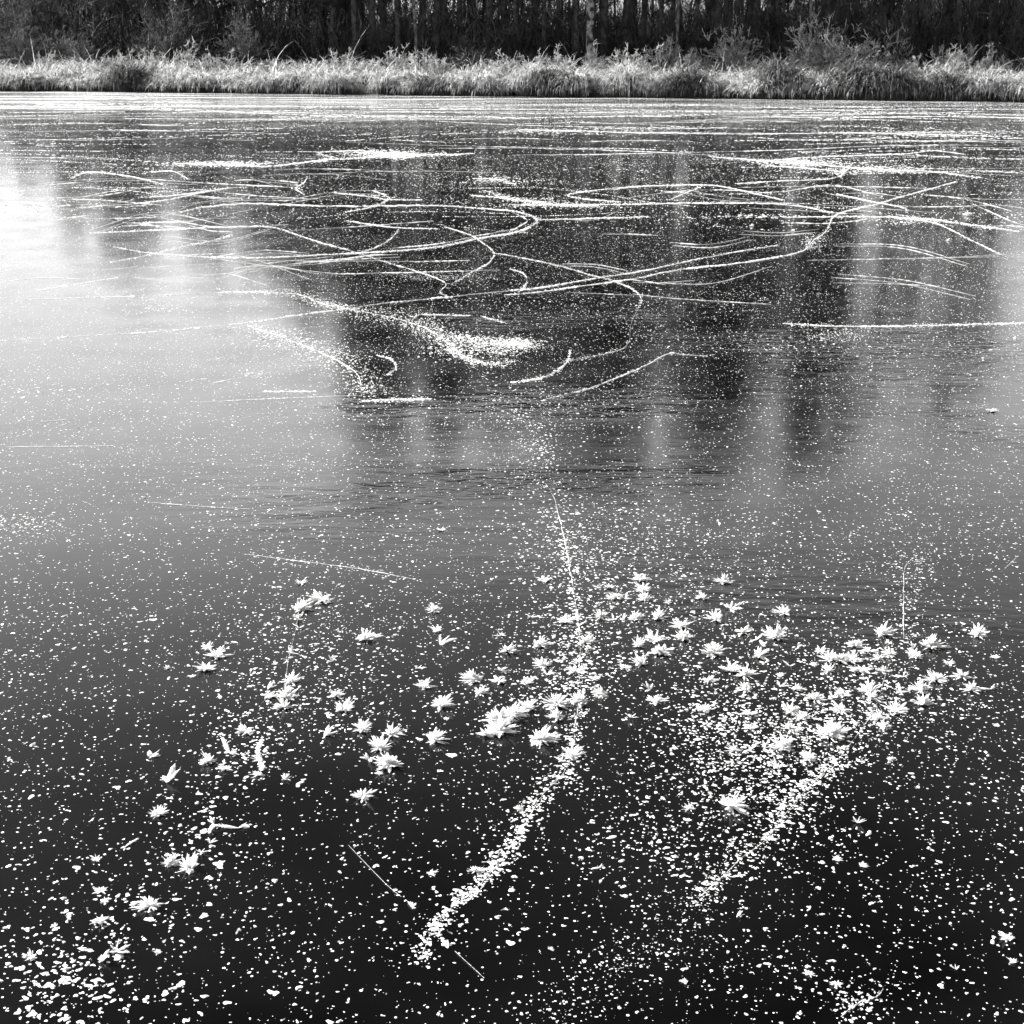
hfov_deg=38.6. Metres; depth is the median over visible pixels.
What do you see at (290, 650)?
frost flower
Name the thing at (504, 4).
dense tree
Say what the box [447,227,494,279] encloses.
frost crack
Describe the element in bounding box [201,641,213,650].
frost flower
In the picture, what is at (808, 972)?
frost flower
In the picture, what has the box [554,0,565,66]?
dense tree
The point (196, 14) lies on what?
tree
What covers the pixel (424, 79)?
grass tussock
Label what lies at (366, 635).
frost flower
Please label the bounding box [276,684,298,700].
frost flower
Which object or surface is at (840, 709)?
frost flower
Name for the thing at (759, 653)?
frost flower
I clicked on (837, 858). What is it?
frost flower
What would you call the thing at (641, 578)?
frost flower
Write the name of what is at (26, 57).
shrub
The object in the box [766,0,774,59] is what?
dense tree
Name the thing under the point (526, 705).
frost flower
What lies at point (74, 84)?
grass tussock
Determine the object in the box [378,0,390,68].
dense tree
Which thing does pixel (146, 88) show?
grass tussock
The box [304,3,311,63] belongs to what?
tree
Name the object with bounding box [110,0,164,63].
tree
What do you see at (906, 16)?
bare tree
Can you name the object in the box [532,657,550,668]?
frost flower
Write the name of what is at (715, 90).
grass tussock
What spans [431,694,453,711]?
frost flower
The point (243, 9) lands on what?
tree
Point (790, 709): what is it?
frost flower
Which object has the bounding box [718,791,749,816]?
frost flower
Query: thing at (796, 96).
grass tussock
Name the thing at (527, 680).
frost flower
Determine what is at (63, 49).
shrub
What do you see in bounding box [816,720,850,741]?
frost flower
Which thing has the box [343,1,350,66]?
dense tree
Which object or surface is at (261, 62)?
weed tuft
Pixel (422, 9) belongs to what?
dense tree
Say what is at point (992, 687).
frost flower
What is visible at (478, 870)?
frost flower
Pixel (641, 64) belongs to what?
weed tuft
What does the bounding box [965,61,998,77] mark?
weed tuft
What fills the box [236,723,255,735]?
frost flower
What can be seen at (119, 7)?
tree
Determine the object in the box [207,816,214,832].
frost flower
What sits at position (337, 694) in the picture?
frost flower
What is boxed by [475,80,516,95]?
grass tussock
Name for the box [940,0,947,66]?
bare tree
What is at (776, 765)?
frost flower
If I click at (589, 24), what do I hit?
birch tree
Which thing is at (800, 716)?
frost flower
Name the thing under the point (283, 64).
weed tuft
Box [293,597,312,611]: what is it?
frost flower
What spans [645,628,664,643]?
frost flower
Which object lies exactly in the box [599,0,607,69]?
dense tree
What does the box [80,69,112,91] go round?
grass tussock
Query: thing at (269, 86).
grass tussock
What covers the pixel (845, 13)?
dense tree
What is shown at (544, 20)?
dense tree
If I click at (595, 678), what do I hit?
frost flower
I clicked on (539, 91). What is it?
grass tussock
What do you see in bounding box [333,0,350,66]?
dense tree
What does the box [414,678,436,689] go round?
frost flower
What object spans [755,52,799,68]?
weed tuft
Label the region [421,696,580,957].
frost crack
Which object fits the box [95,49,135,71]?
weed tuft
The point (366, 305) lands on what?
frost crack
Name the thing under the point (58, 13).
wood tree
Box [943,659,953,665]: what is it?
frost flower
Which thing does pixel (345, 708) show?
frost flower
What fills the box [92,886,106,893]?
frost flower
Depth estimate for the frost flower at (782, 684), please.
3.80 m
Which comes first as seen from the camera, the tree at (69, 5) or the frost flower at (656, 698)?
the frost flower at (656, 698)
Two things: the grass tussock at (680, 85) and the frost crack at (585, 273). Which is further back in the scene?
the grass tussock at (680, 85)
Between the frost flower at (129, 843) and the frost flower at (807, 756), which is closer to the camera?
the frost flower at (129, 843)
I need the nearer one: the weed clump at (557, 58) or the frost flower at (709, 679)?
the frost flower at (709, 679)
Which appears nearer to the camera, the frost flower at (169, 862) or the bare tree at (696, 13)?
the frost flower at (169, 862)
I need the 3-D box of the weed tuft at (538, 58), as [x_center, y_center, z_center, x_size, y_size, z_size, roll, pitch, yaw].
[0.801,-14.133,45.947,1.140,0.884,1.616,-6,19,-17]
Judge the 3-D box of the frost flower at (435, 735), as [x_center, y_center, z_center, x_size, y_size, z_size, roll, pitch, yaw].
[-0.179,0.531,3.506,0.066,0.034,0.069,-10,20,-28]
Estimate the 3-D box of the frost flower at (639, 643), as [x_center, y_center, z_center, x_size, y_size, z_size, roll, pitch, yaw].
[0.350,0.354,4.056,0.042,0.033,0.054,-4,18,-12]
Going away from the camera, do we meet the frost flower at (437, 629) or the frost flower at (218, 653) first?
the frost flower at (218, 653)
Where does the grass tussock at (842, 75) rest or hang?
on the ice
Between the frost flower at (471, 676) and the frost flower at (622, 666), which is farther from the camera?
the frost flower at (622, 666)
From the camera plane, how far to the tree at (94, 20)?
53.31 m
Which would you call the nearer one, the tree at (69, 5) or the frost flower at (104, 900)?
the frost flower at (104, 900)
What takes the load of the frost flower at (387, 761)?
on the ice
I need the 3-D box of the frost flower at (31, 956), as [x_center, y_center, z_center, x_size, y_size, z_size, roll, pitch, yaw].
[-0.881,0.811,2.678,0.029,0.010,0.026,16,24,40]
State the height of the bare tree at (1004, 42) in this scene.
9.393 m
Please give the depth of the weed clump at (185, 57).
49.08 m
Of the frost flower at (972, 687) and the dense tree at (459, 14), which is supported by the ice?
the frost flower at (972, 687)
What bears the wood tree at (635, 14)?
on the river bank
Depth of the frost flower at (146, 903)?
2.83 m
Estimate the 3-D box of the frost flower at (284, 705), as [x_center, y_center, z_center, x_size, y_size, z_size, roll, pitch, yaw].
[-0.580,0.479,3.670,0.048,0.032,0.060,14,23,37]
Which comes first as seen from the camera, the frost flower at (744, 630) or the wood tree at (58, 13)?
the frost flower at (744, 630)
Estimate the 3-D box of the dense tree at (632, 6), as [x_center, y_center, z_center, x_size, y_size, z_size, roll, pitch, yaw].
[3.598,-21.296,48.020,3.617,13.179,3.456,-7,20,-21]
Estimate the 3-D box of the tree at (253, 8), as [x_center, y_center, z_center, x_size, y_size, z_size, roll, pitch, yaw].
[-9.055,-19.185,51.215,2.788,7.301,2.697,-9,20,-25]
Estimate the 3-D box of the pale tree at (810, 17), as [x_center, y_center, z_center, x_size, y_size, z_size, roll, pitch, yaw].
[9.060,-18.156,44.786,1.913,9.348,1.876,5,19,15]
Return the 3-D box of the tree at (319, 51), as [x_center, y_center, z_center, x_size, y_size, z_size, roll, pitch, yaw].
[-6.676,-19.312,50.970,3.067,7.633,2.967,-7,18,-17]
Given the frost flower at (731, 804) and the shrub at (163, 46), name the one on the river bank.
the shrub at (163, 46)
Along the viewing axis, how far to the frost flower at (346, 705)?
3.67 m
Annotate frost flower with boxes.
[23,949,37,960]
[90,914,109,926]
[91,854,100,861]
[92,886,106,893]
[99,949,109,961]
[100,897,111,902]
[110,939,130,952]
[121,838,136,849]
[130,896,163,911]
[147,749,159,758]
[148,805,168,818]
[162,764,180,782]
[162,852,180,866]
[174,852,199,873]
[192,662,216,671]
[199,751,216,764]
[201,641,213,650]
[203,645,233,659]
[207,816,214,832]
[213,822,247,828]
[218,765,230,770]
[221,738,239,754]
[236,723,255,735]
[250,755,261,761]
[250,771,261,777]
[264,692,276,698]
[268,681,276,688]
[271,696,290,709]
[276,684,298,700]
[281,773,289,780]
[282,670,303,686]
[286,646,299,654]
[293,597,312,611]
[295,578,307,584]
[306,589,333,603]
[323,725,336,737]
[330,690,344,696]
[334,697,353,711]
[336,705,354,712]
[350,788,377,803]
[351,719,371,732]
[356,628,383,640]
[360,753,374,761]
[368,733,390,751]
[370,752,403,772]
[384,724,407,737]
[408,901,415,907]
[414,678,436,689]
[426,603,441,612]
[426,727,449,744]
[427,869,437,875]
[429,626,441,632]
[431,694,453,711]
[439,634,456,645]
[459,669,481,683]
[466,865,484,873]
[475,686,490,696]
[476,727,501,736]
[480,706,516,724]
[486,712,520,737]
[488,676,505,683]
[497,667,510,672]
[500,642,522,652]
[504,701,529,721]
[513,805,524,811]
[518,697,537,712]
[520,676,534,683]
[528,725,561,745]
[532,635,554,647]
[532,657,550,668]
[536,576,551,582]
[540,693,571,708]
[547,707,564,722]
[558,613,578,623]
[559,744,585,760]
[566,665,586,674]
[569,691,587,707]
[578,632,597,643]
[588,675,600,680]
[592,685,607,697]
[593,609,609,620]
[604,592,623,599]
[617,664,630,670]
[627,609,644,620]
[629,572,649,581]
[630,653,647,667]
[632,634,645,647]
[634,582,652,593]
[638,592,654,601]
[642,682,653,691]
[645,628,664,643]
[647,643,675,655]
[647,694,669,705]
[652,605,669,619]
[669,618,695,629]
[674,628,695,640]
[684,803,694,811]
[695,591,707,598]
[697,702,715,712]
[699,642,727,657]
[702,675,719,683]
[703,608,722,622]
[714,573,734,584]
[718,657,744,671]
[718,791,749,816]
[724,601,744,612]
[726,743,740,753]
[734,664,759,679]
[735,625,751,635]
[737,682,752,693]
[738,709,757,715]
[742,724,757,730]
[742,743,756,752]
[752,646,769,660]
[761,624,786,639]
[767,732,793,751]
[770,758,783,768]
[772,604,789,615]
[776,681,789,686]
[780,722,799,733]
[782,702,797,714]
[791,682,804,690]
[792,710,809,721]
[800,749,815,761]
[803,969,814,977]
[806,692,825,704]
[815,645,825,653]
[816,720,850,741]
[817,650,835,663]
[822,662,834,672]
[829,700,849,715]
[830,653,848,664]
[830,980,841,987]
[832,855,843,860]
[833,687,851,697]
[841,650,865,663]
[845,639,865,647]
[851,665,872,674]
[854,680,881,692]
[858,647,878,654]
[860,861,868,866]
[865,691,885,702]
[865,709,888,722]
[870,652,884,660]
[874,621,897,636]
[876,665,890,672]
[877,719,891,730]
[880,697,908,714]
[881,646,895,657]
[893,682,907,692]
[906,648,922,658]
[909,680,930,694]
[911,693,934,706]
[920,634,951,650]
[922,670,947,683]
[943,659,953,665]
[949,669,969,679]
[962,211,973,215]
[962,680,980,693]
[968,622,989,638]
[976,684,996,689]
[999,932,1013,941]
[1008,958,1017,963]
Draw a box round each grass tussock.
[0,69,47,90]
[0,70,19,90]
[33,71,69,90]
[54,73,94,91]
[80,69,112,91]
[90,59,161,91]
[132,76,160,90]
[140,70,192,91]
[168,68,225,92]
[193,70,244,92]
[222,75,264,93]
[241,72,295,93]
[275,70,318,93]
[298,74,330,93]
[316,67,360,94]
[366,69,403,94]
[389,77,424,94]
[400,71,454,95]
[423,74,475,95]
[445,70,515,95]
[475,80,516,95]
[502,56,552,96]
[518,63,587,96]
[541,67,607,96]
[583,80,631,96]
[594,60,656,97]
[630,71,670,97]
[644,59,725,97]
[690,76,734,97]
[719,76,796,98]
[743,46,813,97]
[776,74,815,99]
[784,75,857,99]
[808,52,883,99]
[825,58,923,99]
[855,61,928,100]
[905,71,942,100]
[914,66,979,100]
[946,73,983,100]
[952,65,1019,100]
[965,77,1023,100]
[998,73,1023,101]
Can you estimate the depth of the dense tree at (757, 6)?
47.01 m
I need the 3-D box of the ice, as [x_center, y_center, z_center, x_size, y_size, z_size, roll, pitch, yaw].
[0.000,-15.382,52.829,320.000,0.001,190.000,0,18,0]
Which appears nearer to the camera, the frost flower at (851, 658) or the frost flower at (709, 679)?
the frost flower at (709, 679)
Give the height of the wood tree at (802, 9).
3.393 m
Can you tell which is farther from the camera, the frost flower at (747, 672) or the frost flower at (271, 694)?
the frost flower at (747, 672)
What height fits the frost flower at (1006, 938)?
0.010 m
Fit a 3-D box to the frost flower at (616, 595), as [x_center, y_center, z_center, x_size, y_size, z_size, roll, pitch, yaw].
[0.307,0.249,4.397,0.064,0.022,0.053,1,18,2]
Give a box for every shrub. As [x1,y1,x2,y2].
[0,8,59,69]
[30,25,99,65]
[126,0,227,66]
[214,4,282,67]
[445,35,495,70]
[636,33,688,74]
[693,17,762,72]
[784,10,861,75]
[829,30,892,68]
[873,20,929,69]
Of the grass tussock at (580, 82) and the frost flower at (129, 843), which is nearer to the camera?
the frost flower at (129, 843)
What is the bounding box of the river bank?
[0,28,1023,101]
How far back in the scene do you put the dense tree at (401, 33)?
51.56 m
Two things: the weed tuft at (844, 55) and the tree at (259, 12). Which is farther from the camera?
the tree at (259, 12)
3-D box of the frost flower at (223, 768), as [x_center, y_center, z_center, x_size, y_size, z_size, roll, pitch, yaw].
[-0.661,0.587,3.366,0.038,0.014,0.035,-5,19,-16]
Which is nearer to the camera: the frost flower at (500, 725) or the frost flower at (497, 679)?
the frost flower at (500, 725)
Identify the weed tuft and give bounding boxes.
[32,50,55,69]
[84,56,111,72]
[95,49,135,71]
[130,46,160,71]
[156,52,184,67]
[195,46,220,73]
[215,48,242,70]
[245,59,293,70]
[262,57,299,70]
[299,58,334,68]
[346,57,384,73]
[400,48,444,72]
[428,51,454,75]
[467,61,514,76]
[489,49,522,76]
[519,48,547,66]
[599,43,650,74]
[621,55,657,75]
[676,47,711,72]
[737,57,765,70]
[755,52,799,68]
[765,56,812,71]
[826,44,864,71]
[887,52,935,72]
[905,56,936,75]
[928,43,976,75]
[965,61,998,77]
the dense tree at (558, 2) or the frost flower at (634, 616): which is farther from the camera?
the dense tree at (558, 2)
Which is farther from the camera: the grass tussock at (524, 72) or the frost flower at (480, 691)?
the grass tussock at (524, 72)
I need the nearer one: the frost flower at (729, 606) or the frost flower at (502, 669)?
the frost flower at (502, 669)
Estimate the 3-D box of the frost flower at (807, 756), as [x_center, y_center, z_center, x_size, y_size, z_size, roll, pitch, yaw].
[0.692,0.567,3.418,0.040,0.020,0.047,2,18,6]
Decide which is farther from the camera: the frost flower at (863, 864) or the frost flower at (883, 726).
the frost flower at (883, 726)
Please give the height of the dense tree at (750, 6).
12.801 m
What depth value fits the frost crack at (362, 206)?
12.94 m
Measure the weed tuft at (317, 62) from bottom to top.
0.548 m
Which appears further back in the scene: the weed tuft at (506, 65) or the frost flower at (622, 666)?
the weed tuft at (506, 65)
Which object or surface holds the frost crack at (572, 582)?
on the ice
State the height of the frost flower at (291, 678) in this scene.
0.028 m
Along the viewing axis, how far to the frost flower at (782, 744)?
3.46 m
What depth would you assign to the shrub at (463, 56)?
47.68 m
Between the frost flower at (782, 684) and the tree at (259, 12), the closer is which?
the frost flower at (782, 684)
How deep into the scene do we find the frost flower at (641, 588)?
4.46 m
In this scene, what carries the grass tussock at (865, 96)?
on the ice
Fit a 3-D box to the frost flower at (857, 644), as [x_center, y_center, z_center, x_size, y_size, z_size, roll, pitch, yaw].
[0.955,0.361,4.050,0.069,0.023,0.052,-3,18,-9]
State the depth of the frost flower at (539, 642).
4.05 m
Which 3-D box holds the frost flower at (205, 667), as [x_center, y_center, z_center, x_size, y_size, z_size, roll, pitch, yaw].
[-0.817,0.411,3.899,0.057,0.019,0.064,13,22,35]
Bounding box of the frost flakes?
[0,103,1023,1023]
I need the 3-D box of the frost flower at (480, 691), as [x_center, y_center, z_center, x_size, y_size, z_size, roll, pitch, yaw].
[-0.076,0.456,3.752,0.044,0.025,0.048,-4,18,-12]
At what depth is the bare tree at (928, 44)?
46.66 m
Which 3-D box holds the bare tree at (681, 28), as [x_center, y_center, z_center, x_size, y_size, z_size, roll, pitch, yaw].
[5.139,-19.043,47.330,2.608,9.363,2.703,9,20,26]
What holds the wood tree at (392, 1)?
on the river bank
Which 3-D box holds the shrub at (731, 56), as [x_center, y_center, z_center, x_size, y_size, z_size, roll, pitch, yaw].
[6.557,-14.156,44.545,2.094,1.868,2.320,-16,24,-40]
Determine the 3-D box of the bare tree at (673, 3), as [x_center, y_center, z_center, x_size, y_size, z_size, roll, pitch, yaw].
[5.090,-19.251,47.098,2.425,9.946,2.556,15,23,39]
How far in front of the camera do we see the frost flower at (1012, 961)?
2.67 m
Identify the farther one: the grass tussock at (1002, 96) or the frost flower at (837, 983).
the grass tussock at (1002, 96)
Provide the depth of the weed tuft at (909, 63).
42.56 m
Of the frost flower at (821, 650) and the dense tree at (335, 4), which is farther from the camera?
the dense tree at (335, 4)
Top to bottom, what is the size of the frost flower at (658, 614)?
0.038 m
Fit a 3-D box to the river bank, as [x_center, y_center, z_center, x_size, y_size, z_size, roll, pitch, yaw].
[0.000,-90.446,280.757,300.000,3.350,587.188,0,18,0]
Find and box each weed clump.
[171,37,199,67]
[324,47,352,68]
[375,43,414,70]
[544,44,576,70]
[581,39,608,72]
[921,43,954,71]
[947,43,985,74]
[978,42,1012,71]
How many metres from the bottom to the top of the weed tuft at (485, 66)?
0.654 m
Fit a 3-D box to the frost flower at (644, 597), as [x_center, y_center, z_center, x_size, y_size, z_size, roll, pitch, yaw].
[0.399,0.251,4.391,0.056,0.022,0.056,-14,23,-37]
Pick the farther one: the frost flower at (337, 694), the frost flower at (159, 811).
the frost flower at (337, 694)
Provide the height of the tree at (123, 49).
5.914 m
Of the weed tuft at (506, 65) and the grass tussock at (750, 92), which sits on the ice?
the grass tussock at (750, 92)
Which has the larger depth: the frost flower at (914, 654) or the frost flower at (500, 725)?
the frost flower at (914, 654)
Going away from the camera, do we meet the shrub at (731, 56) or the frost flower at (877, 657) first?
the frost flower at (877, 657)
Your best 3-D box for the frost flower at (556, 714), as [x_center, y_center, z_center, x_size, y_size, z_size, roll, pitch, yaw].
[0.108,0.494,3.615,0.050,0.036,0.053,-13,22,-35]
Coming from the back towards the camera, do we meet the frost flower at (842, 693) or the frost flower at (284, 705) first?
the frost flower at (842, 693)
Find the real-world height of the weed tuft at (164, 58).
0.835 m
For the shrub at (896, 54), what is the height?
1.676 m
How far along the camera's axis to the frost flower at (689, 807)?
3.19 m
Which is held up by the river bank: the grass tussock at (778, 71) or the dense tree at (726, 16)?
the dense tree at (726, 16)
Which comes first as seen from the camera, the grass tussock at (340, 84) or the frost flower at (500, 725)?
the frost flower at (500, 725)
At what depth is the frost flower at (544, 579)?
4.54 m
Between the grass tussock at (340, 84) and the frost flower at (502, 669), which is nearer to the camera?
the frost flower at (502, 669)
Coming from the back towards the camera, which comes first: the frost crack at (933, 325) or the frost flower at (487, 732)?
the frost crack at (933, 325)
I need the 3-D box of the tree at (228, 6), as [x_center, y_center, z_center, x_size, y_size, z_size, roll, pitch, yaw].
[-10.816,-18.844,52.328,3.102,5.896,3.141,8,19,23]
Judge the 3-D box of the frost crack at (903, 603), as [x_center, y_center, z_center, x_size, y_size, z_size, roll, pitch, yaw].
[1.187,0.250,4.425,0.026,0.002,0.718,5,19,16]
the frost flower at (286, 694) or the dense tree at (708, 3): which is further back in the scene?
the dense tree at (708, 3)
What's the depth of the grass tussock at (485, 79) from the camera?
43.16 m
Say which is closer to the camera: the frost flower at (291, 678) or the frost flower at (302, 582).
the frost flower at (291, 678)
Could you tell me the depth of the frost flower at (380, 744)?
3.47 m
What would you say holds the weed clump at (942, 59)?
on the river bank
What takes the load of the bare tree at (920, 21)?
on the river bank
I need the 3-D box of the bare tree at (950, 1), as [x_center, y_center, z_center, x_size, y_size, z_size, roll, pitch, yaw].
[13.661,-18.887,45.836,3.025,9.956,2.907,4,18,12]
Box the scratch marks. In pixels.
[0,96,1023,767]
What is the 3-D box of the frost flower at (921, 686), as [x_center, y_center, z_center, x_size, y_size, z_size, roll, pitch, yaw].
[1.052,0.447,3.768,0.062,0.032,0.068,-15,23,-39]
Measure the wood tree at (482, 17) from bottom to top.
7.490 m
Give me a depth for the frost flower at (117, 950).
2.70 m
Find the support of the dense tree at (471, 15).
on the river bank
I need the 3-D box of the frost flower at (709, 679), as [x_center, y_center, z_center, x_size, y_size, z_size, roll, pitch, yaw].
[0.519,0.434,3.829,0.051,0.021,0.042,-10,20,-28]
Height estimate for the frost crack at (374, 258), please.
0.007 m
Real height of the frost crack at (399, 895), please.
0.001 m
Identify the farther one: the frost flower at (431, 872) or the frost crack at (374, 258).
the frost crack at (374, 258)
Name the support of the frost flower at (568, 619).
on the ice
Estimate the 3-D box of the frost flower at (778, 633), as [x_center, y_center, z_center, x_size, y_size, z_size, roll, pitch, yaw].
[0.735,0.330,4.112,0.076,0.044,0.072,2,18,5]
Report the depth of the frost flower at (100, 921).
2.79 m
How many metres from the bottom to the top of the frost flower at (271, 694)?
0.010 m
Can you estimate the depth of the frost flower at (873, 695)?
3.73 m
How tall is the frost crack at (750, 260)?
0.007 m
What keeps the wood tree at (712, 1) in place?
on the river bank
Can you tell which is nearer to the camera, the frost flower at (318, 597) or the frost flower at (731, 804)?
the frost flower at (731, 804)
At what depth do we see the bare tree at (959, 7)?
44.79 m
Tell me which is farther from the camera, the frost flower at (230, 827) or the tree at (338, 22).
the tree at (338, 22)
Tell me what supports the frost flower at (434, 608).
on the ice
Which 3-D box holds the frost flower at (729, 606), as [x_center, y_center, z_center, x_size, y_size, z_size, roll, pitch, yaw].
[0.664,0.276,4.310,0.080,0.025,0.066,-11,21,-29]
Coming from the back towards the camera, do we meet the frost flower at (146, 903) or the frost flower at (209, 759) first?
the frost flower at (209, 759)
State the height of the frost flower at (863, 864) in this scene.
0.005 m
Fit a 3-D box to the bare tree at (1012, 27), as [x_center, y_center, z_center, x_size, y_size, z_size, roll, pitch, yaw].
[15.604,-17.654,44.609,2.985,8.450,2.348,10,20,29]
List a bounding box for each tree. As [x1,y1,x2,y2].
[0,0,13,65]
[0,0,40,51]
[18,0,73,57]
[34,0,85,53]
[41,0,103,51]
[74,0,132,54]
[75,0,116,65]
[93,0,139,60]
[101,0,137,55]
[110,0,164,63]
[126,0,196,42]
[157,0,214,36]
[179,0,199,35]
[186,0,211,62]
[197,0,248,65]
[204,0,215,61]
[226,0,269,33]
[233,0,277,65]
[234,0,282,61]
[264,0,312,66]
[274,0,293,62]
[288,0,306,64]
[289,0,314,63]
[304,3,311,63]
[305,0,344,66]
[306,0,324,64]
[306,0,345,69]
[323,0,349,50]
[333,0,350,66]
[337,0,359,66]
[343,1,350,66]
[356,0,365,57]
[368,0,377,67]
[375,0,402,20]
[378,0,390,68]
[394,0,401,65]
[399,1,408,68]
[407,0,465,52]
[412,0,418,64]
[419,0,428,68]
[432,0,439,66]
[441,0,450,69]
[457,0,462,66]
[469,0,478,67]
[476,0,496,10]
[480,0,485,56]
[485,0,496,66]
[499,0,507,63]
[513,0,521,69]
[527,0,537,66]
[542,0,550,67]
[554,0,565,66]
[572,0,579,68]
[585,0,594,66]
[594,0,595,53]
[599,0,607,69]
[619,0,629,63]
[628,0,635,57]
[635,0,637,59]
[640,0,646,58]
[646,0,662,60]
[649,0,676,11]
[669,0,675,47]
[675,0,679,61]
[679,0,685,64]
[691,0,698,54]
[699,0,732,55]
[704,0,711,63]
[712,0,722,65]
[722,0,729,44]
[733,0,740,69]
[733,0,769,11]
[744,0,753,60]
[754,0,761,64]
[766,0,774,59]
[773,0,779,56]
[781,0,825,31]
[794,0,798,60]
[808,0,811,69]
[818,0,825,41]
[824,0,832,49]
[834,0,841,43]
[840,0,848,57]
[849,0,860,56]
[876,0,894,67]
[899,0,909,63]
[909,0,915,65]
[916,0,922,68]
[925,0,931,66]
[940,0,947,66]
[948,0,954,59]
[956,0,961,67]
[974,0,988,65]
[984,0,994,71]
[991,0,997,65]
[1001,0,1011,71]
[1011,0,1017,70]
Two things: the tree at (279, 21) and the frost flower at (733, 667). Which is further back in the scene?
the tree at (279, 21)
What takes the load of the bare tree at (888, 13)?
on the river bank
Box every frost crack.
[0,245,776,340]
[43,291,462,355]
[116,202,536,258]
[176,153,465,166]
[252,327,361,390]
[297,234,448,296]
[351,848,483,977]
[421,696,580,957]
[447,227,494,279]
[504,254,640,360]
[506,182,952,294]
[545,352,688,399]
[553,496,580,680]
[699,660,890,896]
[801,322,1022,326]
[842,990,881,1014]
[903,561,908,633]
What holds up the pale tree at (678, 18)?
on the river bank
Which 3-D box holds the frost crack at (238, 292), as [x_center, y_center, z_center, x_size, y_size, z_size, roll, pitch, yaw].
[-1.375,-1.221,8.969,3.588,0.007,1.160,12,21,32]
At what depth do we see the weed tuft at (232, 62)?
47.78 m
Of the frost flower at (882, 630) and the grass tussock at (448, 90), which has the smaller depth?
the frost flower at (882, 630)
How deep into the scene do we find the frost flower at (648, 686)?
3.78 m
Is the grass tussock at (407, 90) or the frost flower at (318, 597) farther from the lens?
the grass tussock at (407, 90)
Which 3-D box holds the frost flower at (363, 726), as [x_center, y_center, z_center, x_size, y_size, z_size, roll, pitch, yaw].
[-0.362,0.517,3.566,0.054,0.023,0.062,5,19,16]
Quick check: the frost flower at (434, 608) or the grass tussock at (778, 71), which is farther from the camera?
the grass tussock at (778, 71)
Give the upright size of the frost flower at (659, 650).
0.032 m
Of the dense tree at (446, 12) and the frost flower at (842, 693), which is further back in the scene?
the dense tree at (446, 12)
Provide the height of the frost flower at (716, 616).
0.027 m
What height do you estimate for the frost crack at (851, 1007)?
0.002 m
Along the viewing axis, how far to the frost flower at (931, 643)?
4.04 m
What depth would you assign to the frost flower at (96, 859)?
3.00 m
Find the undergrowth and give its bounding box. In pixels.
[0,0,1023,71]
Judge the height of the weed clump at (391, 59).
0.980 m
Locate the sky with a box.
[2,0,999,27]
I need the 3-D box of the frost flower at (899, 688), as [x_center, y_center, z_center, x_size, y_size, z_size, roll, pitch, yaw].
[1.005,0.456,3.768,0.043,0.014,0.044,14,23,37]
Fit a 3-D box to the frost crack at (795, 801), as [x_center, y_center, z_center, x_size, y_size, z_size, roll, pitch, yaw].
[0.736,0.572,3.429,0.064,0.002,1.396,10,20,28]
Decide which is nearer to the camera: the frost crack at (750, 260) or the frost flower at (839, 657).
the frost flower at (839, 657)
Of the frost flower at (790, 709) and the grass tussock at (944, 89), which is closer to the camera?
the frost flower at (790, 709)
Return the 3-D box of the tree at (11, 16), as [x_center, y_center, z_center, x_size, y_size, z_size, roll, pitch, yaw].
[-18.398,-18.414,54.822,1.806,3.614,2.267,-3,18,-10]
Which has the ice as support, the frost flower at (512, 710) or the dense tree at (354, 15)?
the frost flower at (512, 710)
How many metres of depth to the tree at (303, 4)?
51.58 m
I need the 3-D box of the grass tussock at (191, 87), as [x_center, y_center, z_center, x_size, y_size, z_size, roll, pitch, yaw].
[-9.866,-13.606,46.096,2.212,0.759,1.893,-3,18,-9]
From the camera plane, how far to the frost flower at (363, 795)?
3.24 m
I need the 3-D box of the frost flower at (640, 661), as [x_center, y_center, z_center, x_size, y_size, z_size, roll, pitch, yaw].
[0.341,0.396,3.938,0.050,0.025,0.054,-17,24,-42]
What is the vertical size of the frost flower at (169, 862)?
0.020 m
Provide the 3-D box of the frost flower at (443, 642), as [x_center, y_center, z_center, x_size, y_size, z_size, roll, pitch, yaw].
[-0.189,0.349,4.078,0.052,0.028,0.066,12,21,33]
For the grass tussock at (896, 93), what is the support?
on the ice
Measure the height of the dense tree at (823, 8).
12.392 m
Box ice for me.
[0,91,1023,1023]
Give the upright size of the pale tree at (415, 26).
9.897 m
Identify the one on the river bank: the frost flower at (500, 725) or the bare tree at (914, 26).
the bare tree at (914, 26)
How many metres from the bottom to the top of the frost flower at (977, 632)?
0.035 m
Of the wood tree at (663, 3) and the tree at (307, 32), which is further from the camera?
the wood tree at (663, 3)
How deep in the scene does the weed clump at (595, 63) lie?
45.12 m
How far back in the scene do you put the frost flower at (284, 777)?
3.33 m
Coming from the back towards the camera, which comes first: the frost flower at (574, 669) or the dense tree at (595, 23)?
the dense tree at (595, 23)
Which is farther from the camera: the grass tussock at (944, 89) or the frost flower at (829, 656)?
the grass tussock at (944, 89)
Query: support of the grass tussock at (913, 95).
on the ice
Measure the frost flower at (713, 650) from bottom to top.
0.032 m
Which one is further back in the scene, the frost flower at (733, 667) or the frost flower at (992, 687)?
the frost flower at (733, 667)
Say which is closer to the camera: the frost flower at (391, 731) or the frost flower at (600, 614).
the frost flower at (391, 731)
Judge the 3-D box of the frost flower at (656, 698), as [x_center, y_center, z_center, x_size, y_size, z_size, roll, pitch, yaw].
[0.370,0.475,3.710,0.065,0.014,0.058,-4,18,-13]
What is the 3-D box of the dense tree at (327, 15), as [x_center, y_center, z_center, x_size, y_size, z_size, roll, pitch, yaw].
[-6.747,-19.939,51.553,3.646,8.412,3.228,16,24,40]

